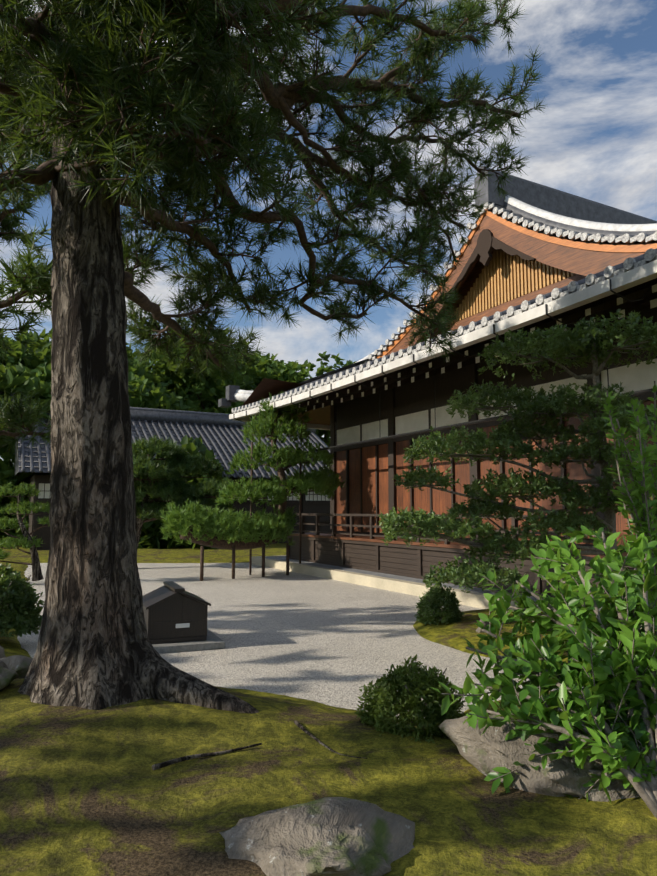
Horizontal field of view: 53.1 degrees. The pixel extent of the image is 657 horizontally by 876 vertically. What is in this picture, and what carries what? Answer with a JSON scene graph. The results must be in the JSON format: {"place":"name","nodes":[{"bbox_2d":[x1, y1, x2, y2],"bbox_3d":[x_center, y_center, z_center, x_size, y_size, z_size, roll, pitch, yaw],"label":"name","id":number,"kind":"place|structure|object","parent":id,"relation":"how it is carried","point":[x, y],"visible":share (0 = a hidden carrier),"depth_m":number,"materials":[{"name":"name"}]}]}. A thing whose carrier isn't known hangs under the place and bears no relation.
{"place":"outdoors","nodes":[
{"label":"outdoors","id":0,"kind":"place"},
{"bbox_2d":[234,417,329,429],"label":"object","id":1,"kind":"object","parent":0,"point":[314,426],"visible":0.04,"depth_m":21.89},
{"bbox_2d":[0,543,656,875],"bbox_3d":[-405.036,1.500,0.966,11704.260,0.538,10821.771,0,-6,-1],"label":"mossy ground","id":2,"kind":"structure","parent":0,"point":[86,792],"depth_m":3.12,"materials":[{"name":"green plant"}]},
{"bbox_2d":[0,660,17,689],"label":"rock","id":3,"kind":"object","parent":2,"relation":"on","point":[8,676],"visible":1,"depth_m":4.15,"materials":[{"name":"grey stone"}]},
{"bbox_2d":[0,655,32,678],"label":"rock","id":4,"kind":"object","parent":2,"relation":"on","point":[19,665],"visible":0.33,"depth_m":4.87,"materials":[{"name":"grey stone"}]},
{"bbox_2d":[0,340,36,363],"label":"tree","id":5,"kind":"object","parent":2,"relation":"on","point":[17,354],"visible":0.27,"depth_m":37.14,"materials":[{"name":"green plant"}]},
{"bbox_2d":[0,562,43,637],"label":"shrub","id":6,"kind":"object","parent":2,"relation":"on","point":[22,616],"depth_m":7.74,"materials":[{"name":"green plant"}]},
{"bbox_2d":[3,330,45,345],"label":"tree","id":7,"kind":"object","parent":2,"relation":"on","point":[18,336],"depth_m":43.68,"materials":[{"name":"green plant"}]},
{"bbox_2d":[0,481,49,580],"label":"pine tree","id":8,"kind":"object","parent":2,"relation":"on","point":[29,506],"depth_m":14.62,"materials":[{"name":"green plant"}]},
{"bbox_2d":[0,341,49,369],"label":"tree","id":9,"kind":"object","parent":2,"relation":"on","point":[31,364],"visible":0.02,"depth_m":38.15,"materials":[{"name":"green plant"}]},
{"bbox_2d":[0,361,50,459],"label":"tree","id":10,"kind":"object","parent":2,"relation":"on","point":[43,373],"depth_m":31.09,"materials":[{"name":"green plant"}]},
{"bbox_2d":[0,362,51,447],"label":"tree","id":11,"kind":"object","parent":2,"relation":"on","point":[12,378],"depth_m":28.48,"materials":[{"name":"green plant"}]},
{"bbox_2d":[0,65,52,449],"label":"pine","id":12,"kind":"object","parent":2,"relation":"on","point":[34,270],"depth_m":7.81,"materials":[{"name":"green plant"}]},
{"bbox_2d":[4,334,140,358],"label":"tree","id":13,"kind":"object","parent":2,"relation":"on","point":[47,339],"visible":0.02,"depth_m":56.56,"materials":[{"name":"green plant"}]},
{"bbox_2d":[10,329,170,395],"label":"tree","id":14,"kind":"object","parent":2,"relation":"on","point":[42,350],"visible":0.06,"depth_m":40.37,"materials":[{"name":"green plant"}]},
{"bbox_2d":[0,435,229,549],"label":"hedge leaves","id":15,"kind":"object","parent":2,"relation":"on","point":[151,540],"visible":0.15,"depth_m":26.75,"materials":[{"name":"green plant"}]},
{"bbox_2d":[126,343,171,362],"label":"tree","id":16,"kind":"object","parent":2,"relation":"on","point":[135,356],"visible":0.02,"depth_m":58.97,"materials":[{"name":"green plant"}]},
{"bbox_2d":[128,364,189,409],"bbox_3d":[-11.444,0.478,38.101,8.048,10.704,8.865,0,-6,-1],"label":"tree","id":17,"kind":"object","parent":2,"relation":"on","point":[144,392],"visible":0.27,"depth_m":37.31,"materials":[{"name":"green plant"}]},
{"bbox_2d":[11,419,329,479],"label":"hall roof","id":18,"kind":"structure","parent":2,"relation":"on","point":[17,467],"depth_m":29.72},
{"bbox_2d":[11,393,329,478],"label":"hall roof tiles","id":19,"kind":"object","parent":18,"relation":"on","point":[152,416],"visible":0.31,"depth_m":31.10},
{"bbox_2d":[26,475,329,549],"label":"building wall","id":20,"kind":"structure","parent":2,"relation":"on","point":[43,533],"depth_m":29.35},
{"bbox_2d":[24,472,329,538],"bbox_3d":[-5.226,3.057,27.839,14.500,3.300,0.900,3,-7,-28],"label":"hall frame","id":21,"kind":"object","parent":20,"relation":"attached to","point":[37,480],"visible":0.1,"depth_m":28.89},
{"bbox_2d":[38,483,329,500],"bbox_3d":[-5.386,2.371,28.325,13.080,0.570,0.038,3,-7,-28],"label":"hall shoji","id":22,"kind":"object","parent":20,"relation":"attached to","point":[47,491],"visible":0.02,"depth_m":27.24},
{"bbox_2d":[130,318,250,410],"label":"tree","id":23,"kind":"object","parent":2,"relation":"on","point":[152,363],"depth_m":48.23,"materials":[{"name":"green plant"}]},
{"bbox_2d":[18,637,366,769],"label":"tree roots","id":24,"kind":"object","parent":2,"relation":"on","point":[159,677],"visible":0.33,"depth_m":4.11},
{"bbox_2d":[151,345,254,413],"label":"tree","id":25,"kind":"object","parent":2,"relation":"on","point":[209,397],"depth_m":45.44,"materials":[{"name":"green plant"}]},
{"bbox_2d":[230,351,284,385],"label":"tree","id":26,"kind":"object","parent":2,"relation":"on","point":[267,357],"visible":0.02,"depth_m":57.47,"materials":[{"name":"green plant"}]},
{"bbox_2d":[0,0,549,709],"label":"pine","id":27,"kind":"object","parent":2,"relation":"on","point":[39,83],"depth_m":4.50,"materials":[{"name":"green plant"}]},
{"bbox_2d":[240,351,356,446],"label":"tree","id":28,"kind":"object","parent":2,"relation":"on","point":[274,370],"visible":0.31,"depth_m":53.29,"materials":[{"name":"green plant"}]},
{"bbox_2d":[17,563,582,718],"bbox_3d":[-2.727,3.062,12.897,27.000,0.001,17.400,0,-6,-1],"label":"gravel court","id":29,"kind":"object","parent":2,"relation":"on","point":[331,642],"depth_m":8.60,"materials":[{"name":"grey gravel"}]},
{"bbox_2d":[0,646,5,657],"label":"rock","id":30,"kind":"object","parent":29,"relation":"on","point":[2,653],"visible":0.46,"depth_m":6.45,"materials":[{"name":"grey stone"}]},
{"bbox_2d":[143,581,224,653],"bbox_3d":[-1.932,2.180,8.154,1.040,0.703,1.160,3,-7,-22],"label":"hose box","id":31,"kind":"object","parent":29,"relation":"on","point":[175,615],"visible":0.81,"depth_m":7.79,"materials":[{"name":"brown wood"}]},
{"bbox_2d":[132,434,248,547],"bbox_3d":[-5.046,1.766,18.718,5.668,3.857,2.986,0,-6,-1],"label":"pine","id":32,"kind":"object","parent":29,"relation":"on","point":[175,463],"depth_m":18.43,"materials":[{"name":"green plant"}]},
{"bbox_2d":[159,392,345,580],"bbox_3d":[-1.768,1.020,17.102,5.475,4.985,2.596,6,-8,-41],"label":"pine","id":33,"kind":"object","parent":29,"relation":"on","point":[231,526],"depth_m":16.98,"materials":[{"name":"green plant"}]},
{"bbox_2d":[252,555,651,628],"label":"stone plinth","id":34,"kind":"structure","parent":29,"relation":"on","point":[475,597],"depth_m":14.19,"materials":[{"name":"stone"}]},
{"bbox_2d":[287,535,651,608],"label":"veranda base wall","id":35,"kind":"structure","parent":34,"relation":"on","point":[414,561],"depth_m":14.74,"materials":[{"name":"brown wood"}]},
{"bbox_2d":[330,278,656,551],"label":"timber frame","id":36,"kind":"object","parent":34,"relation":"on","point":[410,398],"visible":0.29,"depth_m":15.09,"materials":[{"name":"brown wood"}]},
{"bbox_2d":[241,208,654,405],"bbox_3d":[12.220,-2.780,19.206,25.340,3.998,17.160,3,-7,-28],"label":"roof","id":37,"kind":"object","parent":36,"relation":"on","point":[334,371],"visible":0.02,"depth_m":19.25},
{"bbox_2d":[236,378,329,425],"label":"hojo eave soffit","id":38,"kind":"structure","parent":37,"relation":"on","point":[265,387],"depth_m":19.59,"materials":[{"name":"brown wood"}]},
{"bbox_2d":[234,344,385,401],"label":"hojo hip ridges","id":39,"kind":"object","parent":37,"relation":"on","point":[241,395],"visible":0.12,"depth_m":20.47,"materials":[{"name":"paint"}]},
{"bbox_2d":[218,385,239,407],"bbox_3d":[-3.148,-1.309,20.763,0.520,0.640,0.520,3,-7,-28],"label":"ridge-end tile","id":40,"kind":"object","parent":39,"relation":"on","point":[229,398],"visible":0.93,"depth_m":20.61,"materials":[{"name":"ceramic"}]},
{"bbox_2d":[232,248,656,412],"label":"hojo eave tile ends","id":41,"kind":"object","parent":37,"relation":"attached to","point":[630,263],"visible":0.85,"depth_m":10.20,"materials":[{"name":"white ceramic"}]},
{"bbox_2d":[234,248,656,408],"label":"roof tiles","id":42,"kind":"object","parent":37,"relation":"on","point":[598,275],"visible":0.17,"depth_m":10.33,"materials":[{"name":"grey tile"}]},
{"bbox_2d":[364,202,656,362],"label":"roof edge tiles","id":43,"kind":"object","parent":37,"relation":"attached to","point":[613,238],"visible":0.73,"depth_m":13.24,"materials":[{"name":"white ceramic"}]},
{"bbox_2d":[373,201,656,357],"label":"roof tiles","id":44,"kind":"object","parent":37,"relation":"attached to","point":[519,213],"visible":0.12,"depth_m":13.24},
{"bbox_2d":[474,166,656,223],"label":"roof ridge","id":45,"kind":"structure","parent":37,"relation":"on","point":[548,199],"depth_m":15.59,"materials":[{"name":"tile"}]},
{"bbox_2d":[504,195,656,230],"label":"hojo ridge roll","id":46,"kind":"object","parent":37,"relation":"attached to","point":[521,205],"visible":0.19,"depth_m":12.98,"materials":[{"name":"paint"}]},
{"bbox_2d":[336,400,656,545],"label":"wooden doors","id":47,"kind":"structure","parent":36,"relation":"in","point":[441,501],"depth_m":15.60,"materials":[{"name":"brown wood"}]},
{"bbox_2d":[337,358,656,444],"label":"plaster wall panels","id":48,"kind":"object","parent":36,"relation":"in","point":[639,377],"depth_m":14.44,"materials":[{"name":"white paint"}]},
{"bbox_2d":[476,619,489,632],"bbox_3d":[2.012,2.488,8.448,0.259,0.351,0.233,2,-7,-16],"label":"island rock","id":49,"kind":"object","parent":29,"relation":"on","point":[479,629],"visible":0.19,"depth_m":8.35,"materials":[{"name":"grey stone"}]},
{"bbox_2d":[219,797,414,875],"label":"foreground rock","id":50,"kind":"object","parent":2,"relation":"on","point":[334,836],"visible":0.98,"depth_m":2.60,"materials":[{"name":"grey stone"}]},
{"bbox_2d":[315,429,329,445],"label":"tree","id":51,"kind":"object","parent":2,"relation":"on","point":[319,433],"depth_m":59.25,"materials":[{"name":"green plant"}]},
{"bbox_2d":[354,654,467,743],"bbox_3d":[0.528,1.598,4.084,0.734,0.468,0.647,0,-6,-1],"label":"azalea","id":52,"kind":"object","parent":2,"relation":"on","point":[380,710],"depth_m":3.96,"materials":[{"name":"green plant"}]},
{"bbox_2d":[414,583,464,624],"bbox_3d":[1.574,2.331,9.301,0.715,0.620,0.660,0,-6,-1],"label":"island shrub","id":53,"kind":"object","parent":2,"relation":"on","point":[441,597],"depth_m":9.16,"materials":[{"name":"green plant"}]},
{"bbox_2d":[378,309,656,607],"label":"layered tree","id":54,"kind":"object","parent":2,"relation":"on","point":[578,340],"depth_m":7.50,"materials":[{"name":"green plant"}]},
{"bbox_2d":[438,713,640,801],"bbox_3d":[1.155,1.671,3.275,1.281,0.467,0.482,-3,-7,22],"label":"rock","id":55,"kind":"object","parent":2,"relation":"on","point":[488,750],"visible":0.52,"depth_m":3.25,"materials":[{"name":"grey stone"}]},
{"bbox_2d":[429,525,656,817],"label":"camellia","id":56,"kind":"object","parent":2,"relation":"on","point":[603,689],"depth_m":3.37,"materials":[{"name":"green plant"}]},
{"bbox_2d":[601,381,656,608],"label":"shoots","id":57,"kind":"object","parent":2,"relation":"on","point":[639,489],"depth_m":5.82,"materials":[{"name":"green plant"}]},
{"bbox_2d":[0,0,656,459],"label":"sky","id":58,"kind":"structure","parent":0,"point":[596,141],"materials":[{"name":"blue"}]},
{"bbox_2d":[233,279,651,421],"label":"hojo gutter brackets","id":59,"kind":"object","parent":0,"point":[619,295],"visible":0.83,"depth_m":11.55,"materials":[{"name":"metal"}]},
{"bbox_2d":[229,260,656,419],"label":"roof eave","id":60,"kind":"object","parent":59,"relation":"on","point":[644,273],"visible":0.83,"depth_m":9.85,"materials":[{"name":"white paint"}]},
{"bbox_2d":[250,287,656,418],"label":"eave rafters","id":61,"kind":"object","parent":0,"point":[612,306],"visible":0.56,"depth_m":12.80,"materials":[{"name":"wood"}]},
{"bbox_2d":[249,284,656,419],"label":"rafter ends","id":62,"kind":"object","parent":61,"relation":"attached to","point":[653,303],"visible":0.77,"depth_m":12.22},
{"bbox_2d":[260,297,656,460],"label":"beams","id":63,"kind":"structure","parent":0,"point":[645,391],"depth_m":13.48,"materials":[{"name":"brown wood"}]},
{"bbox_2d":[291,533,626,560],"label":"veranda floor","id":64,"kind":"structure","parent":0,"point":[400,541],"depth_m":14.76,"materials":[{"name":"brown wood"}]},
{"bbox_2d":[293,513,560,543],"bbox_3d":[5.206,2.282,17.255,9.025,0.590,10.580,3,-7,-28],"label":"veranda railing","id":65,"kind":"object","parent":64,"relation":"on","point":[317,523],"visible":0.38,"depth_m":16.38,"materials":[{"name":"brown wood"}]},
{"bbox_2d":[422,224,585,341],"bbox_3d":[3.981,-3.952,14.932,0.120,2.470,8.700,3,-7,-28],"label":"hojo gable backing","id":66,"kind":"object","parent":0,"point":[470,280],"visible":0.06,"depth_m":15.45,"materials":[{"name":"brown wood"}]},
{"bbox_2d":[448,249,576,324],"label":"gable wall","id":67,"kind":"structure","parent":66,"relation":"attached to","point":[504,277],"depth_m":14.85,"materials":[{"name":"yellow wood"}]},
{"bbox_2d":[387,210,644,354],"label":"hojo bargeboards","id":68,"kind":"object","parent":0,"point":[576,261],"visible":0.42,"depth_m":13.31,"materials":[{"name":"brown wood"}]},
{"bbox_2d":[449,229,535,295],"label":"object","id":69,"kind":"object","parent":68,"relation":"attached to","point":[487,242],"visible":0.81,"depth_m":14.65,"materials":[{"name":"brown wood"}]},
{"bbox_2d":[376,209,656,358],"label":"roof fascia","id":70,"kind":"structure","parent":68,"relation":"attached to","point":[605,247],"depth_m":13.09,"materials":[{"name":"wood"}]}
]}

